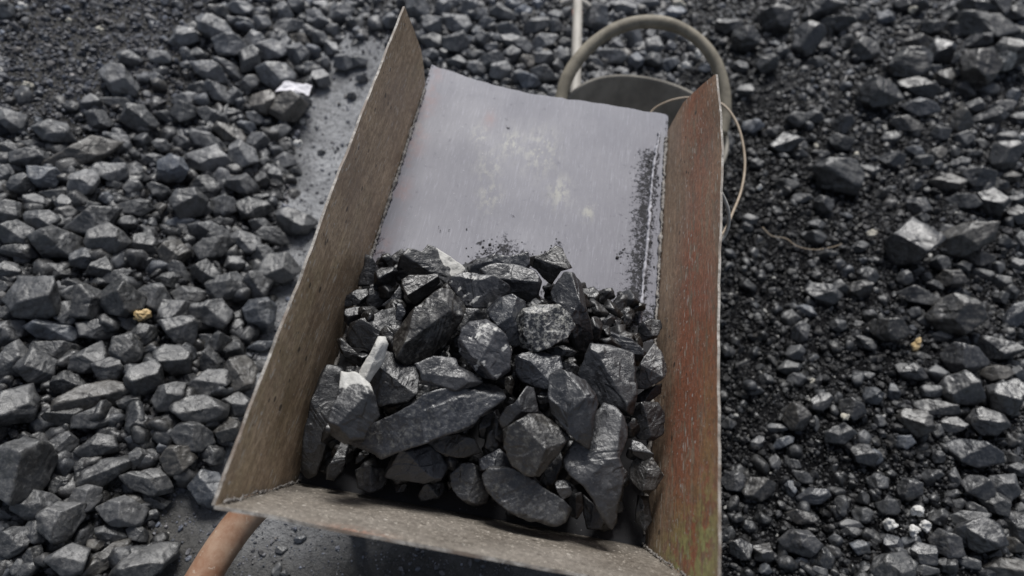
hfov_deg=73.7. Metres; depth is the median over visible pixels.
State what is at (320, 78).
coal lump
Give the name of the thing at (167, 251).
coal lump
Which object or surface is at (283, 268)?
coal lump
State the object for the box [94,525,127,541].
coal lump
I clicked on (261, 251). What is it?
coal lump
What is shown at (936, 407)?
coal lump
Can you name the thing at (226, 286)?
coal lump
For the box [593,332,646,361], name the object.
coal lump
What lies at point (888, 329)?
coal lump
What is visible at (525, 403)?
coal lump
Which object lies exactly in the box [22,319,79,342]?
coal lump
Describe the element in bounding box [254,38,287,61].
coal lump
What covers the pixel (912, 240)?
coal lump
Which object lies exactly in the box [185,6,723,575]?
wheelbarrow
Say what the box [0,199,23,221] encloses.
coal lump
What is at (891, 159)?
coal lump
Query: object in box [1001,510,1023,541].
coal lump
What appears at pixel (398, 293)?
coal lump
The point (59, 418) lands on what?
coal lump
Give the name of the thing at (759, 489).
coal lump
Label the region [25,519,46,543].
coal lump
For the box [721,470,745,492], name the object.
coal lump
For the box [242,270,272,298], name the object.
coal lump
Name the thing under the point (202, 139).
coal lump
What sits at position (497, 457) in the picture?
coal lump
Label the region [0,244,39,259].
coal lump
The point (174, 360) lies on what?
coal lump
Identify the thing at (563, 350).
coal lump
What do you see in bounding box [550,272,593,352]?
coal lump
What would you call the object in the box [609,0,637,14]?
coal lump
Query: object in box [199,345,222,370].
coal lump
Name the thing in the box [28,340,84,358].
coal lump
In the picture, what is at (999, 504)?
coal lump
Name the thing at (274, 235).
coal lump
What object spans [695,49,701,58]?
pale chip
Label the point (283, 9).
coal lump
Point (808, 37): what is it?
coal lump
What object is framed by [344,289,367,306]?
coal lump
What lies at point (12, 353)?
coal lump
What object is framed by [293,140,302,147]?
pale chip
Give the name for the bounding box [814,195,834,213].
coal lump
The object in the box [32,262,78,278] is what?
coal lump
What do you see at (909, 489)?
coal lump
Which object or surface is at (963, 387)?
coal lump
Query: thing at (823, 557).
coal lump
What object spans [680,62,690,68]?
pale chip
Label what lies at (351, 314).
coal lump
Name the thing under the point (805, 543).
coal lump
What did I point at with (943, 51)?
coal lump
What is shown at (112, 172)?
coal lump
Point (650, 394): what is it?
coal lump
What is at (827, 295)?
coal lump
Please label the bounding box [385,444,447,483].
coal lump
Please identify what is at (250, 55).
coal lump
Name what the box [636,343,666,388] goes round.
coal lump
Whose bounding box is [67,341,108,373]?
coal lump
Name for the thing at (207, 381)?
coal lump
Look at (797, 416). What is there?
coal lump
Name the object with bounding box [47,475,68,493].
coal lump
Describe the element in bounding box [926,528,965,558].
coal lump
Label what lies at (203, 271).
coal lump
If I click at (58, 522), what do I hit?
coal lump
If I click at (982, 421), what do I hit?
coal lump
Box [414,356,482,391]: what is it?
coal lump
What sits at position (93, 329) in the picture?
coal lump
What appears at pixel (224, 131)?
coal lump
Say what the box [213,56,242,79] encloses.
coal lump
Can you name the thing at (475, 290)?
coal lump
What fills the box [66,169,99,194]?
coal lump
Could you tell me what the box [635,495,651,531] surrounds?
coal lump
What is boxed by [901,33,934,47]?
coal lump
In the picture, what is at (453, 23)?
coal lump
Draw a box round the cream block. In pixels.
[672,0,685,7]
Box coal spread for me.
[0,0,1023,575]
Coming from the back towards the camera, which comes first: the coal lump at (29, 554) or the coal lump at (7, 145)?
the coal lump at (7, 145)
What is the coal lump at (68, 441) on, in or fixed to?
on the coal spread
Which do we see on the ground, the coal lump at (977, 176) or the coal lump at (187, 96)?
the coal lump at (187, 96)
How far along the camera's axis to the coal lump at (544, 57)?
2.00 m
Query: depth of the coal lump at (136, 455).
1.21 m
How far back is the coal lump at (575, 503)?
0.90 m
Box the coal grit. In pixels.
[0,0,1023,575]
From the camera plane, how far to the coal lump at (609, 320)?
1.04 m
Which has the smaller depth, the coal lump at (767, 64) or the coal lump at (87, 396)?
the coal lump at (87, 396)
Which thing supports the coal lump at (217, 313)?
on the coal spread
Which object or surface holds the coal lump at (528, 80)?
on the coal grit
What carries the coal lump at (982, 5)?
on the ground
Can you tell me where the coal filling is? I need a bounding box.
[319,249,645,531]
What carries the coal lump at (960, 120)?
on the coal spread
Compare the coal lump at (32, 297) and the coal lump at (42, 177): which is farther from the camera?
the coal lump at (42, 177)
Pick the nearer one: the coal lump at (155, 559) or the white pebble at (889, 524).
the coal lump at (155, 559)
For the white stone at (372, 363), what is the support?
on the coal lump at (394, 382)
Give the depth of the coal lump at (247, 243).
1.51 m
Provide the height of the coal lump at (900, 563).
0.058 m
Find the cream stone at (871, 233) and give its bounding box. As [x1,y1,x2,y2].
[866,229,877,237]
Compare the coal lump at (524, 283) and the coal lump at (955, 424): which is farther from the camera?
the coal lump at (955, 424)
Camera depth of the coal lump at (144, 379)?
1.27 m
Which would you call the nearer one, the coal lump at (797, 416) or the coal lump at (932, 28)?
the coal lump at (797, 416)
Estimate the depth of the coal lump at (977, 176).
1.81 m
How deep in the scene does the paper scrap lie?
1.80 m
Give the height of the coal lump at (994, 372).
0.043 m
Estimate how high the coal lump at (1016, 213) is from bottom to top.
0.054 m
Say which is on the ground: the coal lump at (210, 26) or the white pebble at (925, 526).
the coal lump at (210, 26)
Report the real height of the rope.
0.094 m
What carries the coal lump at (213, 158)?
on the coal spread
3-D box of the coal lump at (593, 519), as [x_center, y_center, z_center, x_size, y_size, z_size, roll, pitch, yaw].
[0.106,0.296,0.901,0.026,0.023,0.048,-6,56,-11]
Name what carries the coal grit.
on the ground
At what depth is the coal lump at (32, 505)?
1.12 m
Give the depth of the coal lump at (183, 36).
1.78 m
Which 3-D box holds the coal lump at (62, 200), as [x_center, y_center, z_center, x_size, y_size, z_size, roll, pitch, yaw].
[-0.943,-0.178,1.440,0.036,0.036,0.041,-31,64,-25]
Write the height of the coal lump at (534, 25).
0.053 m
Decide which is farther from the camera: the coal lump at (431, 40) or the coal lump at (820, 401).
the coal lump at (431, 40)
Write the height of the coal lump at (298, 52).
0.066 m
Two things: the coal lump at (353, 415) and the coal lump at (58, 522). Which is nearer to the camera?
the coal lump at (353, 415)
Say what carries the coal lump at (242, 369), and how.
on the ground
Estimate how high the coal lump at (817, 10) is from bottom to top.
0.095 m
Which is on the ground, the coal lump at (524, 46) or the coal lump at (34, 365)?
the coal lump at (524, 46)
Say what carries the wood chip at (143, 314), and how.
on the ground
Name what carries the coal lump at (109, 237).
on the coal spread
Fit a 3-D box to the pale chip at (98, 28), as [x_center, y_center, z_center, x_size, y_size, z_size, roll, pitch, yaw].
[-1.034,-0.651,1.713,0.018,0.013,0.014,11,55,0]
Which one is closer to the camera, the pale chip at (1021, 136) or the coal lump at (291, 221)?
the coal lump at (291, 221)
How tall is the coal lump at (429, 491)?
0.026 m
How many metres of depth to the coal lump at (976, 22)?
2.19 m
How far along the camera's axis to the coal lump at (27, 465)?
1.12 m
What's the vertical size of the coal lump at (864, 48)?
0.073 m
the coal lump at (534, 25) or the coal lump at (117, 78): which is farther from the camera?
the coal lump at (534, 25)
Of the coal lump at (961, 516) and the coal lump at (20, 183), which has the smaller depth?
the coal lump at (961, 516)
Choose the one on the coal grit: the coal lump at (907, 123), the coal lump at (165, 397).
the coal lump at (907, 123)
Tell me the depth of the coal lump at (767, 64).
2.05 m
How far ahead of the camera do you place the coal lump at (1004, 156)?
1.85 m
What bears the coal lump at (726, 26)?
on the ground
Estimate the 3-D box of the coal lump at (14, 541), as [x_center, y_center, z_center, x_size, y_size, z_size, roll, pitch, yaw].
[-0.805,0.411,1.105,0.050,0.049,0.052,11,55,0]
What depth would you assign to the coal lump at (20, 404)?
1.19 m
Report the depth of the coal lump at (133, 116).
1.62 m
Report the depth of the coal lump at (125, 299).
1.32 m
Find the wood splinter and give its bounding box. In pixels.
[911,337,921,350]
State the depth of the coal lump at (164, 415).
1.27 m
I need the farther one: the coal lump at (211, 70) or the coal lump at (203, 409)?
the coal lump at (211, 70)
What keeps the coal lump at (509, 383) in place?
on the coal filling
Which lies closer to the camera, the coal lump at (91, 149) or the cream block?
the coal lump at (91, 149)
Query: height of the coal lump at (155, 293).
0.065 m
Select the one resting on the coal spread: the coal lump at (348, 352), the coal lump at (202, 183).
the coal lump at (202, 183)
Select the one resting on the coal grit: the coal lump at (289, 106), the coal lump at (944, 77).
the coal lump at (289, 106)
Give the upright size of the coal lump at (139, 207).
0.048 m
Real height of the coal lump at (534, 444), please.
0.061 m
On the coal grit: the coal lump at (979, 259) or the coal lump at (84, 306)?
the coal lump at (979, 259)
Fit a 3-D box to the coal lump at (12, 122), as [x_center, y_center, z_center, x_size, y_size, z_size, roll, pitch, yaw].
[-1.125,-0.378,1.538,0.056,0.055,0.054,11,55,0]
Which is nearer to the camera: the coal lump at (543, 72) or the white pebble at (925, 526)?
the white pebble at (925, 526)
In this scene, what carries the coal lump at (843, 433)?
on the coal grit
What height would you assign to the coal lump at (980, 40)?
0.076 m
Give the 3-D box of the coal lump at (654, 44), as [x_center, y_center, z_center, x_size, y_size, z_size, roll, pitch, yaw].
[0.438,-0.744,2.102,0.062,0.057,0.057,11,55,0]
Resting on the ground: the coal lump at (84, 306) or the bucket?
the bucket
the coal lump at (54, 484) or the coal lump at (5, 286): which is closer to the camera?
the coal lump at (54, 484)
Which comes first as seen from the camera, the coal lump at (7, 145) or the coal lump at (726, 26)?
the coal lump at (7, 145)
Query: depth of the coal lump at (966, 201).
1.75 m
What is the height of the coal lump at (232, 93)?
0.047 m
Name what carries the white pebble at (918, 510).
on the coal spread
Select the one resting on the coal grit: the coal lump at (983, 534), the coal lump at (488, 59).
the coal lump at (488, 59)
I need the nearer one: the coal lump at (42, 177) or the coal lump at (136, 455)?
the coal lump at (136, 455)
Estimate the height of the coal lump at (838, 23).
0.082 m
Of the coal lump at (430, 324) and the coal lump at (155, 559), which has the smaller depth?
the coal lump at (430, 324)
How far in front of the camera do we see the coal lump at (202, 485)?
1.22 m
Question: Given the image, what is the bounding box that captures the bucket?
[555,14,731,162]
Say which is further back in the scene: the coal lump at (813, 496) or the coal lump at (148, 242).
the coal lump at (148, 242)
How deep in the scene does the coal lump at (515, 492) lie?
0.84 m
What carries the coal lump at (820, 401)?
on the coal grit
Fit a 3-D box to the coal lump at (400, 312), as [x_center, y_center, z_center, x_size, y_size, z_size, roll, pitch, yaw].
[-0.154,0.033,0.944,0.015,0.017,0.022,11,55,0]
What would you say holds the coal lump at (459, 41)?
on the coal grit
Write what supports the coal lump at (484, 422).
on the coal filling
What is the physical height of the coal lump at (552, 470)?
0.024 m
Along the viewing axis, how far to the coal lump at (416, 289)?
0.98 m
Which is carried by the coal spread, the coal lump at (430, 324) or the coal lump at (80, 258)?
the coal lump at (80, 258)
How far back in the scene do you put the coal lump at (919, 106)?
1.96 m
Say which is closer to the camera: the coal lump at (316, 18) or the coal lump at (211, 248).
the coal lump at (211, 248)
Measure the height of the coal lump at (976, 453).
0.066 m
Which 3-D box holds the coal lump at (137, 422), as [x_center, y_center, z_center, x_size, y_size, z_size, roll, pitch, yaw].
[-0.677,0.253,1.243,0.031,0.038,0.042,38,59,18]
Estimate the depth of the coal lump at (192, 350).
1.35 m
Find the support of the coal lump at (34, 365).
on the coal spread
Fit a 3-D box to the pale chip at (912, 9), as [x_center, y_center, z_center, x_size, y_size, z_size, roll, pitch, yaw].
[1.327,-0.923,2.259,0.026,0.023,0.022,11,55,0]
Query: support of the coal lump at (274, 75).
on the ground
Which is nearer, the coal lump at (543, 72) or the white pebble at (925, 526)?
the white pebble at (925, 526)
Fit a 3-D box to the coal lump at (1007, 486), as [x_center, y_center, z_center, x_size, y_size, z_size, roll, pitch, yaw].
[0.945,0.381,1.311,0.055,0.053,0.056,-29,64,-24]
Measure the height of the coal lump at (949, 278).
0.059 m
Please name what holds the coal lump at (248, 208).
on the ground
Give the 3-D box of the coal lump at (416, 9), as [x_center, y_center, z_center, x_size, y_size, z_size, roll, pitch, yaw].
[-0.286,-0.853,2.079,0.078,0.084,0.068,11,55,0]
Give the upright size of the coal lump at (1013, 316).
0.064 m
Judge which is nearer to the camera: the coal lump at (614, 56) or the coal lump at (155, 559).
the coal lump at (155, 559)
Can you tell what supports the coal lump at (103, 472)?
on the coal grit
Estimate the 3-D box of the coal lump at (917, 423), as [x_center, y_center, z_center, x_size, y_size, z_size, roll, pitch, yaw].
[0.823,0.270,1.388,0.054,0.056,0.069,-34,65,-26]
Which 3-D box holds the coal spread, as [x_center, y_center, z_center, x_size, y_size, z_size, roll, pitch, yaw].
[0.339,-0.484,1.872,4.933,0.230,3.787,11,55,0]
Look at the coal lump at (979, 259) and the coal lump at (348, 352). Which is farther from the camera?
the coal lump at (979, 259)
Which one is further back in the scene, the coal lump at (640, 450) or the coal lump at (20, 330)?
the coal lump at (20, 330)
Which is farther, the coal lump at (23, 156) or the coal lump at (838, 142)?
the coal lump at (838, 142)
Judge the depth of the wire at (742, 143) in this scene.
1.38 m
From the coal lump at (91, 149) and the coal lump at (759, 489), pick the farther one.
the coal lump at (91, 149)
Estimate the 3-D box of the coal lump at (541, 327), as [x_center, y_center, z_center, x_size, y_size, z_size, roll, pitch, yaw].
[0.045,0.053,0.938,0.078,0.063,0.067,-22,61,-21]
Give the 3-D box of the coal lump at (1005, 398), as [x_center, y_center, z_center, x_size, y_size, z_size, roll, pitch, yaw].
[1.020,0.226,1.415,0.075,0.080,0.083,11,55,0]
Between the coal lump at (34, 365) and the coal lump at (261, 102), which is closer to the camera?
the coal lump at (34, 365)
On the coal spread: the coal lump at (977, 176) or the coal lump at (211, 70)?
the coal lump at (211, 70)
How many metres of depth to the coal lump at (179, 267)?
1.44 m
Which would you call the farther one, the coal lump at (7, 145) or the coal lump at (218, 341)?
the coal lump at (7, 145)
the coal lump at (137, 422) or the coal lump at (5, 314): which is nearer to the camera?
the coal lump at (137, 422)
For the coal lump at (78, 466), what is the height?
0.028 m
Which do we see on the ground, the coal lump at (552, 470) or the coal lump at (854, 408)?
the coal lump at (854, 408)
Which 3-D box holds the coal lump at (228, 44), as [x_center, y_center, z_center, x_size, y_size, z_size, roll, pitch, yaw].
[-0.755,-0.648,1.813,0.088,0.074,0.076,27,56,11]
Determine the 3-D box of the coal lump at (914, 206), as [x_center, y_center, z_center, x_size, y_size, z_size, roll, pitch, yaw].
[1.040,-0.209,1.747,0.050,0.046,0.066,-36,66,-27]
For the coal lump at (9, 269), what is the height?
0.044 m
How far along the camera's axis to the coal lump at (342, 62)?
1.93 m
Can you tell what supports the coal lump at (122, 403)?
on the coal spread
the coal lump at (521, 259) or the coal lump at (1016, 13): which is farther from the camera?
the coal lump at (1016, 13)
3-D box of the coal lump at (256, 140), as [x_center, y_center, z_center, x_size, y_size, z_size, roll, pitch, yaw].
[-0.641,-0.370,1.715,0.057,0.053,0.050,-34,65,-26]
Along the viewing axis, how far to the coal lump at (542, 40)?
2.04 m
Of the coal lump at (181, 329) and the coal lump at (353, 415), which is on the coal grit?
the coal lump at (181, 329)
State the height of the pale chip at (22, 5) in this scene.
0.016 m
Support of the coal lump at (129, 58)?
on the coal grit
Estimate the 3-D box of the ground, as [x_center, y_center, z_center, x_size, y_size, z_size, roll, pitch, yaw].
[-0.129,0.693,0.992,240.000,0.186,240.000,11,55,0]
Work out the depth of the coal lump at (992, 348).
1.50 m
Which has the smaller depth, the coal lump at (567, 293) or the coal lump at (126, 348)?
the coal lump at (567, 293)
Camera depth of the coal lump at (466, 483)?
0.89 m
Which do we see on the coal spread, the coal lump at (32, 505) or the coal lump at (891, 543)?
the coal lump at (891, 543)
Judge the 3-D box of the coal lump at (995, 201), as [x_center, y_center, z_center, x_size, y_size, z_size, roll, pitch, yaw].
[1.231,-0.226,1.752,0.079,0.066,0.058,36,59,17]
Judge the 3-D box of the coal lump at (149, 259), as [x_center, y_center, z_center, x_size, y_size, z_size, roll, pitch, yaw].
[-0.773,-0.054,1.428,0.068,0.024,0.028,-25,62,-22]
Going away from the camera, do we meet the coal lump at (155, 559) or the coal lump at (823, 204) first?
the coal lump at (155, 559)
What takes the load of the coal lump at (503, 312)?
on the coal filling
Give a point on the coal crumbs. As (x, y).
(489, 244)
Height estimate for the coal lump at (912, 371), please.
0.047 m
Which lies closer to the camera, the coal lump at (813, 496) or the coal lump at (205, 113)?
the coal lump at (813, 496)
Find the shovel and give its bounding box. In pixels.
[560,0,590,92]
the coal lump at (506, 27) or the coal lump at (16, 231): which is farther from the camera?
the coal lump at (506, 27)
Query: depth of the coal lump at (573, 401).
0.83 m
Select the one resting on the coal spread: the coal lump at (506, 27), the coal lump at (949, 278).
the coal lump at (506, 27)
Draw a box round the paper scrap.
[275,81,311,95]
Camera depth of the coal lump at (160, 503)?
1.21 m
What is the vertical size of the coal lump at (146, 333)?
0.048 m
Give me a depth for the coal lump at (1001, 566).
1.22 m
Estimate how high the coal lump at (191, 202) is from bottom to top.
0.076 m
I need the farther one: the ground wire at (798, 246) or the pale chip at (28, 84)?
the ground wire at (798, 246)
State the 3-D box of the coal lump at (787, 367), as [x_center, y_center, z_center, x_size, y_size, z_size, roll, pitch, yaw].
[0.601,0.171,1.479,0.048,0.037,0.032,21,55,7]
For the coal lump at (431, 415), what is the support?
on the coal filling
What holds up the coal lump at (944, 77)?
on the ground
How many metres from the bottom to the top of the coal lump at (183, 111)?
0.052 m
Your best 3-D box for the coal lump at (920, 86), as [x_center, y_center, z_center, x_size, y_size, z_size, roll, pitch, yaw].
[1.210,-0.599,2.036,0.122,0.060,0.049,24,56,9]
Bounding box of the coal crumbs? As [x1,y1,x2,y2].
[438,141,659,331]
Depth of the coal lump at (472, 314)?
0.96 m
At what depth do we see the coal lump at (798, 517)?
1.30 m
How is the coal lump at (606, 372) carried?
on the coal filling
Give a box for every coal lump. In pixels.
[0,108,27,133]
[0,140,19,151]
[0,164,14,180]
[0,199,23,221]
[0,219,35,244]
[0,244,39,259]
[0,261,22,276]
[0,280,12,292]
[0,306,24,320]
[0,319,29,337]
[0,339,28,379]
[0,383,41,425]
[0,436,57,505]
[0,526,29,558]
[1,275,61,319]
[5,172,35,193]
[7,147,49,166]
[9,489,62,520]
[12,346,57,383]
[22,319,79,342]
[22,544,43,562]
[23,210,61,229]
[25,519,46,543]
[26,165,60,188]
[26,224,84,258]
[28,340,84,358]
[30,119,76,142]
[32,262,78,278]
[35,501,86,545]
[38,188,64,197]
[41,135,123,166]
[41,406,82,425]
[43,543,91,575]
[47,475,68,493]
[49,371,85,393]
[49,431,79,452]
[50,380,129,411]
[53,301,79,325]
[54,194,73,207]
[62,205,123,235]
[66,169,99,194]
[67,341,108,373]
[68,247,92,269]
[68,283,104,320]
[68,484,102,512]
[70,406,124,428]
[72,433,118,458]
[73,457,92,473]
[75,319,115,339]
[75,455,132,486]
[80,538,131,575]
[83,109,114,130]
[83,221,131,253]
[85,256,114,276]
[89,356,123,380]
[90,162,128,181]
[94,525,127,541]
[95,495,149,527]
[97,280,147,318]
[98,62,139,96]
[102,131,132,154]
[102,268,132,283]
[108,332,142,364]
[108,541,180,575]
[115,394,141,409]
[116,50,144,66]
[116,198,156,216]
[118,102,159,130]
[119,468,173,496]
[123,359,164,396]
[125,526,148,541]
[127,414,149,434]
[128,447,147,469]
[131,232,158,254]
[131,323,157,345]
[138,283,171,313]
[143,257,157,265]
[143,496,172,509]
[150,416,179,436]
[151,381,186,412]
[152,344,192,376]
[154,414,178,419]
[156,153,189,182]
[156,239,192,263]
[156,299,189,319]
[156,315,199,345]
[157,272,181,288]
[159,445,197,476]
[166,260,194,282]
[167,25,199,47]
[167,394,230,424]
[168,187,208,218]
[168,421,215,452]
[169,99,196,123]
[169,286,205,303]
[171,91,196,106]
[182,343,196,359]
[185,144,232,172]
[186,369,230,395]
[186,469,220,508]
[187,220,229,239]
[187,298,234,329]
[188,128,225,147]
[189,60,228,83]
[189,175,216,193]
[190,258,221,284]
[191,235,234,260]
[195,13,231,39]
[196,106,229,123]
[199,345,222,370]
[202,79,229,103]
[202,444,225,466]
[204,271,247,299]
[204,331,232,354]
[210,194,236,216]
[211,31,246,57]
[212,121,243,140]
[212,417,240,442]
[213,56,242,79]
[220,391,250,417]
[222,355,257,392]
[223,173,259,195]
[225,86,243,104]
[228,139,258,168]
[228,229,261,254]
[235,196,274,219]
[238,44,261,73]
[241,297,277,331]
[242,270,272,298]
[243,29,265,45]
[245,132,269,149]
[248,90,275,115]
[251,244,273,260]
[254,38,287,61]
[254,61,296,90]
[254,226,288,245]
[257,252,301,284]
[268,90,308,122]
[271,151,297,167]
[272,0,293,17]
[272,18,304,32]
[275,207,317,235]
[285,42,310,64]
[301,364,343,478]
[305,8,329,27]
[310,69,331,87]
[325,2,356,26]
[326,442,349,480]
[327,371,379,443]
[333,53,352,71]
[336,338,357,365]
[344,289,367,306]
[344,306,360,325]
[347,307,401,350]
[350,383,505,459]
[355,466,386,493]
[358,254,376,286]
[364,284,387,308]
[370,350,418,407]
[381,285,403,307]
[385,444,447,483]
[393,288,465,365]
[394,484,407,493]
[395,244,465,284]
[395,303,405,321]
[401,274,439,304]
[405,0,430,21]
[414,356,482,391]
[417,32,441,47]
[418,482,446,501]
[421,14,442,34]
[427,433,481,457]
[441,13,472,33]
[441,30,469,52]
[448,272,509,308]
[448,462,488,505]
[456,308,485,332]
[458,319,511,379]
[468,251,529,274]
[479,263,541,302]
[479,409,499,438]
[479,448,512,470]
[480,50,504,69]
[482,466,571,526]
[486,294,525,346]
[487,2,515,21]
[489,60,512,79]
[496,21,521,36]
[498,386,538,428]
[499,33,532,54]
[502,413,570,476]
[505,376,514,395]
[515,352,562,389]
[516,304,575,352]
[517,71,540,88]
[524,16,549,34]
[529,64,558,81]
[530,245,571,284]
[531,33,558,48]
[534,51,554,65]
[536,389,548,404]
[545,452,562,485]
[546,345,576,357]
[548,369,598,449]
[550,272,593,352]
[554,480,573,499]
[562,361,578,374]
[562,402,627,529]
[568,492,583,518]
[577,343,637,415]
[583,2,607,29]
[583,494,603,529]
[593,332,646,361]
[596,48,628,63]
[602,315,614,326]
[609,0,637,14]
[629,457,663,493]
[630,401,664,440]
[631,439,653,459]
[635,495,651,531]
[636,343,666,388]
[636,383,661,402]
[637,319,661,341]
[645,36,664,52]
[714,18,742,35]
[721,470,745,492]
[729,538,753,560]
[731,25,760,53]
[741,477,775,501]
[753,542,774,562]
[754,53,779,74]
[756,3,794,35]
[767,132,805,152]
[776,360,801,375]
[777,529,823,557]
[782,401,811,430]
[784,509,818,524]
[790,321,810,343]
[791,20,826,56]
[794,487,831,504]
[801,0,847,21]
[803,282,843,307]
[807,392,833,411]
[810,157,864,195]
[812,547,835,568]
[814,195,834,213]
[818,15,857,32]
[824,422,857,443]
[826,133,854,150]
[830,114,854,134]
[838,397,867,420]
[848,36,879,61]
[849,280,873,298]
[850,443,879,466]
[858,75,903,108]
[864,318,909,341]
[869,551,918,575]
[877,150,906,169]
[883,533,903,551]
[884,216,946,266]
[885,46,933,78]
[888,115,923,131]
[892,0,929,13]
[893,363,928,380]
[895,408,936,438]
[896,76,941,99]
[896,285,940,305]
[896,477,923,501]
[898,97,941,116]
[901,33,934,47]
[905,197,932,214]
[909,541,937,565]
[911,398,960,415]
[917,19,948,35]
[924,292,988,335]
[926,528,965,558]
[927,38,956,64]
[928,173,967,190]
[931,68,954,86]
[936,269,967,287]
[938,221,999,258]
[938,342,989,372]
[938,369,985,406]
[940,416,968,433]
[944,193,982,208]
[944,438,1004,467]
[947,107,974,132]
[949,510,991,524]
[952,516,1009,553]
[955,10,1021,39]
[956,0,995,12]
[959,48,1003,91]
[959,166,997,187]
[960,32,993,49]
[961,474,996,500]
[964,251,995,266]
[964,406,1010,435]
[973,105,1009,124]
[975,187,1012,216]
[976,335,1023,359]
[977,492,1011,516]
[979,365,1014,380]
[982,556,1023,575]
[985,99,1017,112]
[985,378,1023,416]
[987,140,1023,171]
[988,473,1021,500]
[989,0,1010,16]
[992,37,1023,72]
[1001,301,1023,326]
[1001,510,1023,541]
[1003,205,1023,224]
[1005,3,1023,20]
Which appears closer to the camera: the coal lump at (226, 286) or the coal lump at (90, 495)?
the coal lump at (90, 495)
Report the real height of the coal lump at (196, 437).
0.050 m
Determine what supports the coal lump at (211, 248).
on the coal spread
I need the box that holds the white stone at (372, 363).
[359,336,387,382]
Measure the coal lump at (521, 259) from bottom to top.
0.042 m
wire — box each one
[650,96,745,234]
[762,227,840,249]
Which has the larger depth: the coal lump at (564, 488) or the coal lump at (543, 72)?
the coal lump at (543, 72)
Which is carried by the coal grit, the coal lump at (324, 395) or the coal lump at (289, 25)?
the coal lump at (289, 25)
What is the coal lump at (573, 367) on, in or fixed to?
on the coal filling
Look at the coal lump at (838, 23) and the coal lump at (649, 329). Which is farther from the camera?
the coal lump at (838, 23)
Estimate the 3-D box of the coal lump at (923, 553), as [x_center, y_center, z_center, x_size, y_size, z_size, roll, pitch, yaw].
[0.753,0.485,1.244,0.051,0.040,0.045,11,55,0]
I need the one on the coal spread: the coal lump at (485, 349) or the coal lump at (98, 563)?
the coal lump at (98, 563)
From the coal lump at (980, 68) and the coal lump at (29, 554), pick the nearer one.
the coal lump at (29, 554)
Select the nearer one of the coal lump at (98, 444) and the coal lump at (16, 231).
the coal lump at (98, 444)
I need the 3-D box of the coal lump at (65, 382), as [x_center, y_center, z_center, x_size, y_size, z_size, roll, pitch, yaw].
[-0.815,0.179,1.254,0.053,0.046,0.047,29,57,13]
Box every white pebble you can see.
[882,518,898,530]
[908,524,920,537]
[910,505,924,516]
[919,520,931,532]
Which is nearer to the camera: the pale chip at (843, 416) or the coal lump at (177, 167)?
the pale chip at (843, 416)
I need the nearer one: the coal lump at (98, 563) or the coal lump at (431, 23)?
the coal lump at (98, 563)
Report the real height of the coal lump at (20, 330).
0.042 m
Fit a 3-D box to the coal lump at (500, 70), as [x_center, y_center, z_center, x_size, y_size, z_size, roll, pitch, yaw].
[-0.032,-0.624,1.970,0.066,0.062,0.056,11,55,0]
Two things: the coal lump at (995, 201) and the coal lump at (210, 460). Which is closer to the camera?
the coal lump at (210, 460)
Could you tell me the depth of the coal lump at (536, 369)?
0.91 m
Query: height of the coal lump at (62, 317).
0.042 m
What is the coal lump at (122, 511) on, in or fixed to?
on the coal spread
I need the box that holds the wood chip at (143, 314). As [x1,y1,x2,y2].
[133,309,151,321]
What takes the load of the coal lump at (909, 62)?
on the coal grit
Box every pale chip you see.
[18,1,27,8]
[22,81,34,87]
[95,26,103,30]
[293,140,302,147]
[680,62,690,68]
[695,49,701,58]
[840,413,849,419]
[908,6,917,13]
[1018,132,1023,139]
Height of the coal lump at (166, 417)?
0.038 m
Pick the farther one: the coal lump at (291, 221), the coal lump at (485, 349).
the coal lump at (291, 221)
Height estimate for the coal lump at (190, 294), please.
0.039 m
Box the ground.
[0,0,1023,575]
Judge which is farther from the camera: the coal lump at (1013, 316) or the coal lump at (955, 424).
the coal lump at (1013, 316)
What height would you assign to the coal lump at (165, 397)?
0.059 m
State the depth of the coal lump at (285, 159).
1.71 m
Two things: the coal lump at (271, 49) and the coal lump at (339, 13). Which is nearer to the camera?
the coal lump at (271, 49)
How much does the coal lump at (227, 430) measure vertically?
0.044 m
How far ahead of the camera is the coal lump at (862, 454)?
1.34 m
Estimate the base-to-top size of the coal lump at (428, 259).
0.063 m
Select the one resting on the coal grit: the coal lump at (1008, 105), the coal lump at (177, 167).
the coal lump at (1008, 105)
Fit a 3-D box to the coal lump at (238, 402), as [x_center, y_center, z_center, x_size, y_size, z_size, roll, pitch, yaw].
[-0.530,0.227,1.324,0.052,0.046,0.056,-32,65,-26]
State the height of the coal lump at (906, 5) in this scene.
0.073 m
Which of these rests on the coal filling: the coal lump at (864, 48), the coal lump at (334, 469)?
the coal lump at (334, 469)
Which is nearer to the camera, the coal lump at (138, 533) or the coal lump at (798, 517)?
the coal lump at (138, 533)
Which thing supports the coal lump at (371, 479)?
on the coal filling
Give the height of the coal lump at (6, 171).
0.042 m
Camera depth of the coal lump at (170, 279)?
1.41 m
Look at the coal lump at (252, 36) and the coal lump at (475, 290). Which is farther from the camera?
the coal lump at (252, 36)
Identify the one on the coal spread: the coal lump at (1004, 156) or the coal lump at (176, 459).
the coal lump at (176, 459)
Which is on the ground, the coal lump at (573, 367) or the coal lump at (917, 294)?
the coal lump at (917, 294)
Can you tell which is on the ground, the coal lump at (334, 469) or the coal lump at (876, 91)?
the coal lump at (876, 91)
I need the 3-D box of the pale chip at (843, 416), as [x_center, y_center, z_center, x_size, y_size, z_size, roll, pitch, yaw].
[0.667,0.257,1.364,0.017,0.013,0.015,11,55,0]
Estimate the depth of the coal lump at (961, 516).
1.29 m
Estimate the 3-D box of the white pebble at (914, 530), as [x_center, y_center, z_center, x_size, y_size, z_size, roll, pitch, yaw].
[0.747,0.452,1.271,0.020,0.022,0.025,39,60,19]

